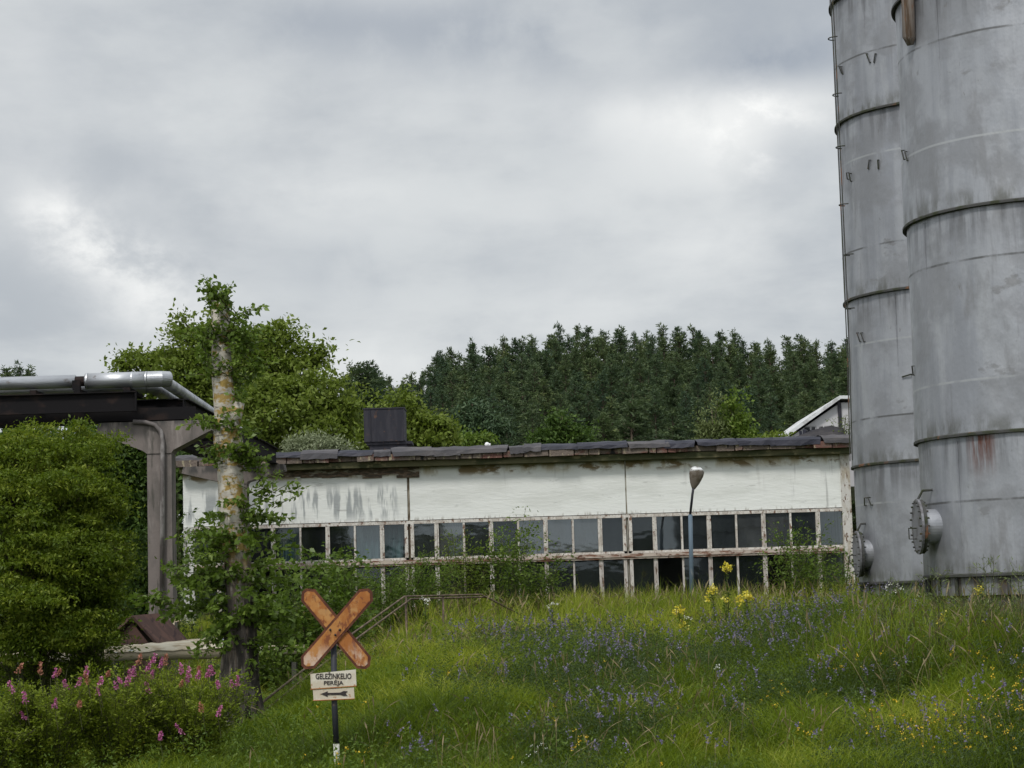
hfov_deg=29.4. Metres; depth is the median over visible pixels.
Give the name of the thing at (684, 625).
evening primrose
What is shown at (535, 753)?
daisy
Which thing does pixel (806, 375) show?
pine tree
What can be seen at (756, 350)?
pine tree
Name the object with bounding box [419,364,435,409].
pine tree
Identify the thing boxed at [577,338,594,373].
pine tree
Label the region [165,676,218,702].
bramble
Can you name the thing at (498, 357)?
pine tree
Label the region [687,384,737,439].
willow tree
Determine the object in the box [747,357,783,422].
pine tree
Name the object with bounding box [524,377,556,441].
pine tree
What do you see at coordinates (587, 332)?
pine tree
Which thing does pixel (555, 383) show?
pine tree
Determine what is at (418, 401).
pine tree
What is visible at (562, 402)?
pine tree
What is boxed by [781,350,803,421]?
pine tree
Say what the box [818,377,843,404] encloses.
pine tree
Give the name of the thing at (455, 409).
pine tree
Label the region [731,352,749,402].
pine tree
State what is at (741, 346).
pine tree
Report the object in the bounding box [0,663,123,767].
spirea bush
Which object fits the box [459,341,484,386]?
pine tree
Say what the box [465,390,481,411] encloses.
pine tree
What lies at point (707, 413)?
pine tree
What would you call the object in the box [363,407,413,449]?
roof ventilator
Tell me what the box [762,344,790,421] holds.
pine tree
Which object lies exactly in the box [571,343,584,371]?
pine tree
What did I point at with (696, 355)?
pine tree
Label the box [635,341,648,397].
pine tree
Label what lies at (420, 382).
pine tree
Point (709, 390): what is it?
pine tree
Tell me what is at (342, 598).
elm sapling
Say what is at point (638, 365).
pine tree
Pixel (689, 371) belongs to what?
pine tree
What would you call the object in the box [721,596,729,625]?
evening primrose
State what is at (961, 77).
silo
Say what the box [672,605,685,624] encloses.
evening primrose
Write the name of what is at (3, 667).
honeysuckle shrub
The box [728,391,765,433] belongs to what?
pine tree
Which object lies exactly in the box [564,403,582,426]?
pine tree
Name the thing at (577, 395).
pine tree
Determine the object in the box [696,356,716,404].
pine tree
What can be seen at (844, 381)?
pine tree
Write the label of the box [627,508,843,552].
window
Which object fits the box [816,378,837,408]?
pine tree
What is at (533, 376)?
pine tree
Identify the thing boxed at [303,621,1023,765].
trefoil flowers
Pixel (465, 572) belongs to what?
ash sapling
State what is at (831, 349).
pine tree
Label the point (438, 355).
pine tree
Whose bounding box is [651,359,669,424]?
pine tree
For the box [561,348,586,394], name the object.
pine tree
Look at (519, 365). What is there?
pine tree
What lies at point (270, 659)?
elm sapling
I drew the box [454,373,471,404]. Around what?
pine tree
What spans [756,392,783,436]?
pine tree
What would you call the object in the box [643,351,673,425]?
pine tree
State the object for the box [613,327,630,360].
pine tree
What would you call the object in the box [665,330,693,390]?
pine tree
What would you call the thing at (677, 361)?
pine tree
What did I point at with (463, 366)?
pine tree
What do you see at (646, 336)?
pine tree
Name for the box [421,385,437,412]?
pine tree
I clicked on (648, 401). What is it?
pine tree
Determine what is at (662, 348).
pine tree
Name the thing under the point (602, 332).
pine tree
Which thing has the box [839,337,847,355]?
pine tree
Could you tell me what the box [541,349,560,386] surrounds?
pine tree
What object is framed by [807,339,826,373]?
pine tree
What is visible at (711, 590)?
evening primrose
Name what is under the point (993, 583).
tall weed
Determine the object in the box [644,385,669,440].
pine tree
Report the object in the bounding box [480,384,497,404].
pine tree
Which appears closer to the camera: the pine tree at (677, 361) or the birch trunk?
the birch trunk
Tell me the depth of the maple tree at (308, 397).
69.23 m
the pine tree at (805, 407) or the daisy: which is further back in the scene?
the pine tree at (805, 407)
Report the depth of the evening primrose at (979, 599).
27.01 m
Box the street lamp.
[688,466,703,594]
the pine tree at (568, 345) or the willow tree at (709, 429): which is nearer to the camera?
the willow tree at (709, 429)
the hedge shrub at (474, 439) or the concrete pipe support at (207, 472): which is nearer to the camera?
the concrete pipe support at (207, 472)
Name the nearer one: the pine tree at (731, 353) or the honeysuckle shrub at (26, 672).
the honeysuckle shrub at (26, 672)
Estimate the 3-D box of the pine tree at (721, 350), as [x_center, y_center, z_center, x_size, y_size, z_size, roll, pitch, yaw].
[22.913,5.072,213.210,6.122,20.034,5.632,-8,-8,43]
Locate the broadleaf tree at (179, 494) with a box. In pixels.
[0,426,191,600]
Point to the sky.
(408, 181)
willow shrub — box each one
[291,551,410,648]
[341,545,467,638]
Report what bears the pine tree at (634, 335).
on the ground at (728, 732)
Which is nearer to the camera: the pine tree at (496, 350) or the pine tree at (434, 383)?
the pine tree at (434, 383)
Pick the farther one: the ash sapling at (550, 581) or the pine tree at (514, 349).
the pine tree at (514, 349)
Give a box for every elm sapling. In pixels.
[257,539,384,680]
[257,584,336,691]
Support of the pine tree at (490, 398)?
on the ground at (728, 732)
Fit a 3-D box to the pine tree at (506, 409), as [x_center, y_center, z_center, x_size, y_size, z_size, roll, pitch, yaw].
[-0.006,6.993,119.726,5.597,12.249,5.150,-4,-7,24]
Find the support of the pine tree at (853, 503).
on the ground at (728, 732)
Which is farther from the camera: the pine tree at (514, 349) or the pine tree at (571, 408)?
the pine tree at (514, 349)
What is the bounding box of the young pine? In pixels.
[450,391,516,444]
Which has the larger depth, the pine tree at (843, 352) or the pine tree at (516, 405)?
the pine tree at (843, 352)
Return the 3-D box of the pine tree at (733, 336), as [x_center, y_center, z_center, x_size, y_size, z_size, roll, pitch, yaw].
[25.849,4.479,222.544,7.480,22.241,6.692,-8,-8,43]
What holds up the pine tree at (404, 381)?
on the ground at (728, 732)
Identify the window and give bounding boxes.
[194,521,408,565]
[217,566,408,611]
[409,514,626,559]
[411,559,627,610]
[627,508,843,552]
[629,553,821,600]
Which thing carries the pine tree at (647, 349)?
on the ground at (728, 732)
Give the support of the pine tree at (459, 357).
on the ground at (728, 732)
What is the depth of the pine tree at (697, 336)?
207.93 m
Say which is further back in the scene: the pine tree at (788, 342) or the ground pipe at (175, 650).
the pine tree at (788, 342)
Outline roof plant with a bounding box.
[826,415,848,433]
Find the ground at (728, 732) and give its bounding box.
[0,576,1023,767]
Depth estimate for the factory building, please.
54.00 m
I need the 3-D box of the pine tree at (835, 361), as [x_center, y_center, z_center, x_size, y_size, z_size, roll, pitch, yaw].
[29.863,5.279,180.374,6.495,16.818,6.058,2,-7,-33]
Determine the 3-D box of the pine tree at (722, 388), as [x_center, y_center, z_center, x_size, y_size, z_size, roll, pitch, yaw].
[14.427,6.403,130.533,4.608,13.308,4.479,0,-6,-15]
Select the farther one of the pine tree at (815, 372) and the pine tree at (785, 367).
the pine tree at (785, 367)
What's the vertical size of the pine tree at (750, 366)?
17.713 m
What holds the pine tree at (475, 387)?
on the ground at (728, 732)
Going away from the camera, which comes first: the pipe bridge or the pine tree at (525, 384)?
the pipe bridge
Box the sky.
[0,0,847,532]
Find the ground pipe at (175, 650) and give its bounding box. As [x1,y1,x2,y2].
[11,638,304,704]
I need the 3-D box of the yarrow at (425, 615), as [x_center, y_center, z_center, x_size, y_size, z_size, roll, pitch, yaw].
[-1.512,4.139,33.757,0.213,0.972,0.203,1,-7,-26]
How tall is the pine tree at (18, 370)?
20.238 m
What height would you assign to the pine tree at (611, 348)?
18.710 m
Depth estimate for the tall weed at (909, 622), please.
26.39 m
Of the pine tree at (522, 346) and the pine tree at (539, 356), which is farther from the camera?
the pine tree at (522, 346)
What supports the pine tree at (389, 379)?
on the ground at (728, 732)
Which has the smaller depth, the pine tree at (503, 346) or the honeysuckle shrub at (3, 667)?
the honeysuckle shrub at (3, 667)
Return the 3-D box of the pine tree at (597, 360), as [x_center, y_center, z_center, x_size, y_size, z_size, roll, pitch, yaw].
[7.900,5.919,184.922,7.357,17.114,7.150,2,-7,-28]
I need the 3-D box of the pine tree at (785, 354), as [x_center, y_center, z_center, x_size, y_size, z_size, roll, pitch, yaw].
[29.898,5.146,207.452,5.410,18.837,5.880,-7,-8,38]
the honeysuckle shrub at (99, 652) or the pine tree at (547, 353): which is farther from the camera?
the pine tree at (547, 353)
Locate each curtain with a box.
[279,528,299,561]
[357,525,402,558]
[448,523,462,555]
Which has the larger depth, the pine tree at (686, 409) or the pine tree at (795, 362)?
the pine tree at (795, 362)
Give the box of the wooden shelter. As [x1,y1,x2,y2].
[115,613,186,685]
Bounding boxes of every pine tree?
[0,365,24,431]
[11,360,33,434]
[23,364,61,434]
[339,362,357,395]
[343,360,372,407]
[349,359,388,436]
[370,367,395,407]
[378,378,390,402]
[385,374,396,397]
[400,378,410,393]
[405,370,417,395]
[411,378,424,401]
[415,391,422,408]
[416,376,426,392]
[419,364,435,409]
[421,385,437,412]
[426,350,444,391]
[426,366,440,409]
[427,354,450,404]
[429,404,447,414]
[432,388,453,416]
[434,367,457,411]
[438,346,459,384]
[438,360,463,398]
[440,368,462,412]
[445,400,461,417]
[447,390,473,419]
[454,351,465,382]
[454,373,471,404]
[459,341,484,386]
[459,357,470,389]
[465,337,479,370]
[465,374,486,401]
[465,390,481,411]
[471,345,499,385]
[479,366,497,397]
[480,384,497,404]
[486,372,521,444]
[486,392,512,438]
[486,400,516,445]
[489,344,502,372]
[491,355,522,413]
[491,369,529,443]
[493,356,517,387]
[494,333,517,386]
[497,400,522,445]
[508,337,522,379]
[512,335,528,368]
[512,402,543,445]
[513,352,531,419]
[517,364,552,439]
[518,362,547,423]
[519,342,535,401]
[519,350,558,404]
[524,333,538,362]
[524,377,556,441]
[529,393,547,437]
[534,332,563,395]
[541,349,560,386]
[543,390,569,427]
[545,338,568,390]
[548,368,567,411]
[552,321,565,359]
[552,350,573,397]
[556,370,600,415]
[556,376,601,437]
[561,333,580,376]
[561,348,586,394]
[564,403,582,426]
[565,379,591,414]
[571,323,582,357]
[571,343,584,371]
[572,401,589,441]
[577,325,594,364]
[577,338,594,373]
[578,357,601,414]
[580,384,601,435]
[585,334,605,367]
[587,357,607,404]
[590,368,627,438]
[591,412,622,441]
[592,335,609,403]
[592,358,624,413]
[595,328,611,359]
[596,395,626,438]
[602,341,624,396]
[604,352,622,414]
[608,398,668,441]
[609,324,633,382]
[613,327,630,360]
[613,350,624,386]
[613,375,641,438]
[615,350,643,393]
[617,356,668,415]
[618,383,647,441]
[625,331,638,364]
[633,337,644,365]
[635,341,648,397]
[635,382,681,440]
[636,366,666,425]
[641,330,653,347]
[643,341,656,366]
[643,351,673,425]
[644,333,666,378]
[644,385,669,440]
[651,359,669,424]
[653,322,672,371]
[653,337,671,374]
[654,409,692,440]
[661,363,693,437]
[663,351,684,393]
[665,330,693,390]
[667,326,690,375]
[667,352,691,412]
[669,365,709,422]
[670,384,699,427]
[677,391,699,439]
[682,398,707,438]
[683,323,701,376]
[683,330,708,374]
[687,335,714,392]
[688,373,707,418]
[692,382,716,435]
[694,349,716,394]
[695,404,720,431]
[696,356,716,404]
[698,342,725,388]
[704,336,711,360]
[706,361,735,416]
[708,381,729,420]
[713,330,728,368]
[713,364,740,399]
[714,340,725,377]
[715,341,745,383]
[716,363,732,387]
[725,342,747,389]
[727,327,749,370]
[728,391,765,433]
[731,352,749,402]
[737,335,751,378]
[739,385,766,433]
[740,386,768,431]
[741,352,757,385]
[743,355,763,388]
[747,342,762,377]
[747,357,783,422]
[748,341,763,373]
[748,380,778,422]
[749,375,777,436]
[753,366,784,434]
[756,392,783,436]
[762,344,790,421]
[763,338,781,371]
[766,365,787,420]
[771,397,808,431]
[776,335,795,379]
[778,345,799,380]
[779,371,810,427]
[779,397,800,426]
[781,345,801,397]
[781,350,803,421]
[782,375,810,427]
[787,333,811,369]
[794,391,814,418]
[796,338,820,377]
[797,365,821,412]
[803,357,824,398]
[803,359,822,410]
[805,342,819,369]
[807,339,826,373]
[813,351,846,405]
[816,366,841,405]
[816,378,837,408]
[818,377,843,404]
[819,340,839,389]
[819,395,854,518]
[822,344,830,365]
[835,345,848,376]
[835,357,848,393]
[836,361,854,531]
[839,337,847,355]
[851,500,855,529]
[852,507,856,532]
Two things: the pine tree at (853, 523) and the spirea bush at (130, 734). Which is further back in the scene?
the pine tree at (853, 523)
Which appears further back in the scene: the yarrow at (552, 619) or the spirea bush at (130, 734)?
the yarrow at (552, 619)
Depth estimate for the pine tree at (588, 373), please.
166.86 m
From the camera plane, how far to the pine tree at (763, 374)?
160.07 m
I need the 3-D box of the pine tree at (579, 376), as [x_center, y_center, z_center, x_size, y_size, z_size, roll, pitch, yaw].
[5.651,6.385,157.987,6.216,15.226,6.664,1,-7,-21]
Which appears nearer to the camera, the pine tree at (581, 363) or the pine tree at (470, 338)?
the pine tree at (581, 363)
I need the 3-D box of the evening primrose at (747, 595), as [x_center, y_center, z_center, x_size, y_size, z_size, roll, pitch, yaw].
[4.245,4.213,35.731,0.452,0.883,0.235,-2,-6,0]
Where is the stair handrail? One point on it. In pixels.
(377, 623)
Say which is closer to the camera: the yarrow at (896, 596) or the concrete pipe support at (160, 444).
the yarrow at (896, 596)
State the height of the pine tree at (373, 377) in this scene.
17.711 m
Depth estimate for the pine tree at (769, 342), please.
229.22 m
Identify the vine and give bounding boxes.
[176,508,209,638]
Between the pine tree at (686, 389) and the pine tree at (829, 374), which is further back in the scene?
the pine tree at (829, 374)
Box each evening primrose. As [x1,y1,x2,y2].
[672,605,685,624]
[680,619,689,631]
[704,583,717,622]
[720,562,731,616]
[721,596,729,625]
[731,590,754,616]
[975,585,983,624]
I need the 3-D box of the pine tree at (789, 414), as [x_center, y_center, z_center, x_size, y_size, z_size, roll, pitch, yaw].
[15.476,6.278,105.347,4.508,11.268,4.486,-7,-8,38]
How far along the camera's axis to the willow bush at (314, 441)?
59.92 m
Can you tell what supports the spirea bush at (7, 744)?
on the ground at (728, 732)
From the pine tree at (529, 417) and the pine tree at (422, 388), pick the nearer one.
the pine tree at (529, 417)
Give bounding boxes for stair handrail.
[263,594,517,711]
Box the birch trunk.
[125,274,314,732]
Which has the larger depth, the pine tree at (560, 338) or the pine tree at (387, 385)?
the pine tree at (560, 338)
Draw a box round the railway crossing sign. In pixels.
[301,588,372,762]
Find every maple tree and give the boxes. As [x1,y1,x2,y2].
[99,298,383,451]
[341,378,463,449]
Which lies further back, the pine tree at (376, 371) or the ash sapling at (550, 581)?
the pine tree at (376, 371)
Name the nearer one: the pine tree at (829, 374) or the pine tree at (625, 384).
the pine tree at (625, 384)
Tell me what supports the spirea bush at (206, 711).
on the ground at (728, 732)
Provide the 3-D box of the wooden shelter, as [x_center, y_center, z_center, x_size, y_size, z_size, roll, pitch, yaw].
[-6.735,5.278,36.515,1.248,1.961,0.930,-2,-6,0]
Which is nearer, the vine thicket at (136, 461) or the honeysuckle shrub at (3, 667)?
the honeysuckle shrub at (3, 667)
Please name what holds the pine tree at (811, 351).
on the ground at (728, 732)
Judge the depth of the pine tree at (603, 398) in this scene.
140.51 m
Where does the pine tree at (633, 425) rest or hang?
on the ground at (728, 732)
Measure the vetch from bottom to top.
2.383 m
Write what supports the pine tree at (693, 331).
on the ground at (728, 732)
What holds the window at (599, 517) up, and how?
in the factory building
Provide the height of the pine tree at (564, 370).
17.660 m
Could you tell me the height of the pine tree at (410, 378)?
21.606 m
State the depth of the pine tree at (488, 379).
172.37 m
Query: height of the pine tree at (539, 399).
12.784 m
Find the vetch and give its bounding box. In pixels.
[385,579,1023,767]
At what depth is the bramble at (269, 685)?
32.52 m
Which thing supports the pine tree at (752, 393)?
on the ground at (728, 732)
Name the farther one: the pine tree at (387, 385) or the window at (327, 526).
the pine tree at (387, 385)
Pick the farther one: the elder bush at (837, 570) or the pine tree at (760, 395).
the pine tree at (760, 395)
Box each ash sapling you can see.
[430,525,497,616]
[459,506,549,616]
[498,532,577,615]
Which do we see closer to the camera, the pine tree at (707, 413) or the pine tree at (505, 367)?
the pine tree at (707, 413)
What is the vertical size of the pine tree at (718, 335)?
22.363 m
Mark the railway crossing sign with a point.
(333, 634)
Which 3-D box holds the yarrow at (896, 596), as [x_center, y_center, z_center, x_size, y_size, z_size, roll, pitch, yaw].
[5.851,3.365,29.783,0.285,0.700,0.213,-2,-6,0]
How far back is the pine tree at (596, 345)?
211.13 m
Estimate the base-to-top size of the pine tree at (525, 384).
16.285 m
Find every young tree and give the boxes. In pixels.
[524,406,606,443]
[713,383,763,437]
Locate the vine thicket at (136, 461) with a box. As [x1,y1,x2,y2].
[49,425,186,642]
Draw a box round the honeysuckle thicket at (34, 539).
[0,414,149,684]
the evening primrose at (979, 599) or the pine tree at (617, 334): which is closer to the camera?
the evening primrose at (979, 599)
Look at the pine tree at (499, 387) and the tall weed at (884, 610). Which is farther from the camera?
the pine tree at (499, 387)
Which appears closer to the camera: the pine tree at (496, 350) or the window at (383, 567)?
the window at (383, 567)
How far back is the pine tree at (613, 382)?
160.01 m
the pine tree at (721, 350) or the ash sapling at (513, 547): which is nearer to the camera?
the ash sapling at (513, 547)
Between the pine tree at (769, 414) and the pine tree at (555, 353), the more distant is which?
the pine tree at (555, 353)
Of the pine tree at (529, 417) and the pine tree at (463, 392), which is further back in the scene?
the pine tree at (463, 392)
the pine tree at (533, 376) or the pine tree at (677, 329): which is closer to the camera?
the pine tree at (533, 376)
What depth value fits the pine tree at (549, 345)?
206.45 m
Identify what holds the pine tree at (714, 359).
on the ground at (728, 732)
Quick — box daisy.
[523,744,545,767]
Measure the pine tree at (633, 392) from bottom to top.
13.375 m
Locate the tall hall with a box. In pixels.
[779,395,854,499]
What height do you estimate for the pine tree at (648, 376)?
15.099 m
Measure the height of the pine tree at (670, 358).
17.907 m
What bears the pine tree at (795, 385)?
on the ground at (728, 732)
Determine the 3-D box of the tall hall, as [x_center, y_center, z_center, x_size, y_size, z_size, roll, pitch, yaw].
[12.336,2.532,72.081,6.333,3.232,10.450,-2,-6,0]
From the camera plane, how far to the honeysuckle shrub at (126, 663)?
35.68 m
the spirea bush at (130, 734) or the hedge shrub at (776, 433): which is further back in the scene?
the hedge shrub at (776, 433)
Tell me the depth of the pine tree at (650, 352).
199.05 m
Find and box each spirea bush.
[0,662,62,767]
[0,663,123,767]
[44,653,190,767]
[117,657,260,763]
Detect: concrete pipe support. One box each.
[97,419,213,682]
[182,464,286,593]
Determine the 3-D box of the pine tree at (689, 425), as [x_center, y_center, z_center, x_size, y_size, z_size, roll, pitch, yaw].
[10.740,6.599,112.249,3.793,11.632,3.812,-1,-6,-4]
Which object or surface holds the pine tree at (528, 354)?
on the ground at (728, 732)
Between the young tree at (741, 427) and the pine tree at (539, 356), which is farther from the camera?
the pine tree at (539, 356)
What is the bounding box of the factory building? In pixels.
[176,426,855,624]
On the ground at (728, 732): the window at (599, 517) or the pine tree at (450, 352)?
the pine tree at (450, 352)
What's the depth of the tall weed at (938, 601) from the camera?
25.31 m
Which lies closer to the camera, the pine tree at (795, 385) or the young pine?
the young pine
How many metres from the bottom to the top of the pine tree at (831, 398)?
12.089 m
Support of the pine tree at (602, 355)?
on the ground at (728, 732)
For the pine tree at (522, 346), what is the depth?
222.53 m
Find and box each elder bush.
[748,512,846,602]
[802,547,859,600]
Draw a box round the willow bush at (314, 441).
[274,424,361,451]
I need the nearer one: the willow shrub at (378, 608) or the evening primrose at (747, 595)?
the evening primrose at (747, 595)
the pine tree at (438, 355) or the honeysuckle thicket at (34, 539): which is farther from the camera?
the pine tree at (438, 355)
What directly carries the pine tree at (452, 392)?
on the ground at (728, 732)
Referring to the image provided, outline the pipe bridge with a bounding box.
[0,380,278,463]
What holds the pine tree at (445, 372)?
on the ground at (728, 732)
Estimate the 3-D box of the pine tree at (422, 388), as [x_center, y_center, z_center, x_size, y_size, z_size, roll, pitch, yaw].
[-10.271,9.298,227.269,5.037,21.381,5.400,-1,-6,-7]
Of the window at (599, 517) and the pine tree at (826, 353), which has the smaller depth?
the window at (599, 517)
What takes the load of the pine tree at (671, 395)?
on the ground at (728, 732)
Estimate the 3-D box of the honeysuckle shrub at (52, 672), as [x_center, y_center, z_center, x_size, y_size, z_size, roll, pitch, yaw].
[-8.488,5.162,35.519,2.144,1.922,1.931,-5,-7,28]
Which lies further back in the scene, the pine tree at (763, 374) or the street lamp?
the pine tree at (763, 374)
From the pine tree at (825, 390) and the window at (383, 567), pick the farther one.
the pine tree at (825, 390)
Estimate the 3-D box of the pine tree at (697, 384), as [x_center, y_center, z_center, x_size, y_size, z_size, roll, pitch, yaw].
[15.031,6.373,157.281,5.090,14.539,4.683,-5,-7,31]
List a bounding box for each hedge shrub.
[455,424,500,445]
[743,422,796,437]
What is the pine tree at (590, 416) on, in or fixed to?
on the ground at (728, 732)
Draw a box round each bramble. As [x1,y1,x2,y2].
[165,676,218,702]
[215,654,309,695]
[261,683,297,701]
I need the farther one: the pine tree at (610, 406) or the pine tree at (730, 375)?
the pine tree at (730, 375)
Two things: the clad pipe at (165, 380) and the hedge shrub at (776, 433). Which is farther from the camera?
the hedge shrub at (776, 433)
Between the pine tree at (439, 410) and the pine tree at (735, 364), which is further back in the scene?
the pine tree at (735, 364)
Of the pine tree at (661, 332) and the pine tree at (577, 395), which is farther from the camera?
the pine tree at (661, 332)
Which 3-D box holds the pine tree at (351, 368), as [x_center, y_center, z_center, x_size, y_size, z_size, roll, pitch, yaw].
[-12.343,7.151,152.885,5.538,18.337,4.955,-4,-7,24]
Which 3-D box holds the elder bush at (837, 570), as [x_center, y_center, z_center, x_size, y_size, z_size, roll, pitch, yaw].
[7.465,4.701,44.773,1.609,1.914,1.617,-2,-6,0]
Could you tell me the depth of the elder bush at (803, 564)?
45.62 m
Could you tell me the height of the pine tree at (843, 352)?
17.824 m
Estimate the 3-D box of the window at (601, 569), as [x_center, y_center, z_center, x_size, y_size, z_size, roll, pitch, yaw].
[0.226,5.771,53.738,5.944,1.722,0.185,-2,-6,0]
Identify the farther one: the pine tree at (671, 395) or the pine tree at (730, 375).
the pine tree at (730, 375)
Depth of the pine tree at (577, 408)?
115.00 m
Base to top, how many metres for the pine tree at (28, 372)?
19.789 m
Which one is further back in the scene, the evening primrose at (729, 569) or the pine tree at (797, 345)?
the pine tree at (797, 345)
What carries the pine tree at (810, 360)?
on the ground at (728, 732)
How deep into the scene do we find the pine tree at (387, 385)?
194.85 m
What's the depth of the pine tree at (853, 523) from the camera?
105.73 m
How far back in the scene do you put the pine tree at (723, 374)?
153.40 m
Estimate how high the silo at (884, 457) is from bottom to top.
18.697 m
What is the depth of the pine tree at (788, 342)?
227.16 m
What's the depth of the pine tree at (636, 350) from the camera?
213.33 m
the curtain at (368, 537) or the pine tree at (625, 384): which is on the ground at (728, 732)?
the pine tree at (625, 384)
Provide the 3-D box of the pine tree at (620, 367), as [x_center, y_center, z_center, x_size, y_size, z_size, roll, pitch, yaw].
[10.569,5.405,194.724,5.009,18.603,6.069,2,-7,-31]
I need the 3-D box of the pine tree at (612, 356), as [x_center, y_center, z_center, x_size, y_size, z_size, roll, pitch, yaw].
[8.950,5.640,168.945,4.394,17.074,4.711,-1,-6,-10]
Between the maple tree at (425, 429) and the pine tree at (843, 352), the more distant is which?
the pine tree at (843, 352)
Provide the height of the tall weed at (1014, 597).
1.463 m
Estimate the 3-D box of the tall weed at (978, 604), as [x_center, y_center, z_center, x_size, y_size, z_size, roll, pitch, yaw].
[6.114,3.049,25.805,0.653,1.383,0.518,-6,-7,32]
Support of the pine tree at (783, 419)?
on the ground at (728, 732)
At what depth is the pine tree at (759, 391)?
144.18 m
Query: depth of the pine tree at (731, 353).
198.48 m
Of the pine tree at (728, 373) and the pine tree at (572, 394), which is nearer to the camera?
the pine tree at (572, 394)
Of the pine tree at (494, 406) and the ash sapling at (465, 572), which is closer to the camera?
the ash sapling at (465, 572)
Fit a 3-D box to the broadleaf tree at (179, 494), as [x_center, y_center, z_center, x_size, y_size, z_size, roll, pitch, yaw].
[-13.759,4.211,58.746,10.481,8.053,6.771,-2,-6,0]
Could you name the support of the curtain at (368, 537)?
hanging from the factory building
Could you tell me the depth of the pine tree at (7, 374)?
151.74 m
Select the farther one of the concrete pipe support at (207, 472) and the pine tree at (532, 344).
the pine tree at (532, 344)
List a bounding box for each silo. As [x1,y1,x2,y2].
[828,0,929,597]
[891,0,1023,617]
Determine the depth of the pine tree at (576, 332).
227.28 m
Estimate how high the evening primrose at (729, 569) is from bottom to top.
1.472 m
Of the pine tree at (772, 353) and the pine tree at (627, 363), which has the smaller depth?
the pine tree at (627, 363)
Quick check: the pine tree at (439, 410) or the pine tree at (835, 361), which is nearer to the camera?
the pine tree at (439, 410)
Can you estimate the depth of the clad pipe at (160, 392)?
38.57 m
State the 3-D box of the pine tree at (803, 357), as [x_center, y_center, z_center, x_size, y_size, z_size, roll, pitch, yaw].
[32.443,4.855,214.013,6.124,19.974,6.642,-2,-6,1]
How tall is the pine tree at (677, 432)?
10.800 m
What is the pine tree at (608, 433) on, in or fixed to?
on the ground at (728, 732)
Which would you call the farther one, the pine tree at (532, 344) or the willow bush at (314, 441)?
the pine tree at (532, 344)
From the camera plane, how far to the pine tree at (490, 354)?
199.77 m
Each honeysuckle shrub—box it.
[0,511,140,711]
[0,615,18,697]
[5,644,74,688]
[38,540,156,710]
[59,638,138,684]
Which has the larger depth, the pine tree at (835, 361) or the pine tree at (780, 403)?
the pine tree at (835, 361)
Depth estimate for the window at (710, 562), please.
53.71 m
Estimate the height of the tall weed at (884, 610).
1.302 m
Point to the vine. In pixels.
(180, 560)
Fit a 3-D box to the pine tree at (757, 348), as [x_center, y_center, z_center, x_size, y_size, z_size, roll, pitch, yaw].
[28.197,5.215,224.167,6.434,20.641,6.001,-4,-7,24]
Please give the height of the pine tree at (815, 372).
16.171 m
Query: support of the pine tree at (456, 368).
on the ground at (728, 732)
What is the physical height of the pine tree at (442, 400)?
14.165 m
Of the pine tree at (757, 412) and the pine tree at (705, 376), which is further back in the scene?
the pine tree at (705, 376)
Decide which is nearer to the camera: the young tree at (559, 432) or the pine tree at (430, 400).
the young tree at (559, 432)
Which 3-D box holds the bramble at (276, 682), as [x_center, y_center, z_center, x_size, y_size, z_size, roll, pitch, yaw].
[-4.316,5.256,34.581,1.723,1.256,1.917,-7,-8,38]
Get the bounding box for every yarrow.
[421,595,430,639]
[546,601,557,633]
[885,583,902,611]
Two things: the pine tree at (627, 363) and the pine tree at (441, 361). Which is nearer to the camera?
the pine tree at (627, 363)
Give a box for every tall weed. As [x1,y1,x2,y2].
[869,577,904,637]
[898,602,919,635]
[911,562,961,658]
[950,566,995,645]
[967,554,1011,638]
[1003,556,1023,648]
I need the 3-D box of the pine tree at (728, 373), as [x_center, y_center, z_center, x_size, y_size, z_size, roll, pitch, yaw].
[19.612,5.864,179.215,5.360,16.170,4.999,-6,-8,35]
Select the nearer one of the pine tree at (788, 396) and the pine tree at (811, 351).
the pine tree at (788, 396)
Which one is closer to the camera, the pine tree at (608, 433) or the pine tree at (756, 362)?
the pine tree at (608, 433)
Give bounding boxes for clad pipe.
[0,371,241,427]
[0,386,177,398]
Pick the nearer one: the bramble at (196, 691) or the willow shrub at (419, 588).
the bramble at (196, 691)
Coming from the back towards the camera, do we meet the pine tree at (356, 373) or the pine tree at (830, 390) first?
the pine tree at (356, 373)

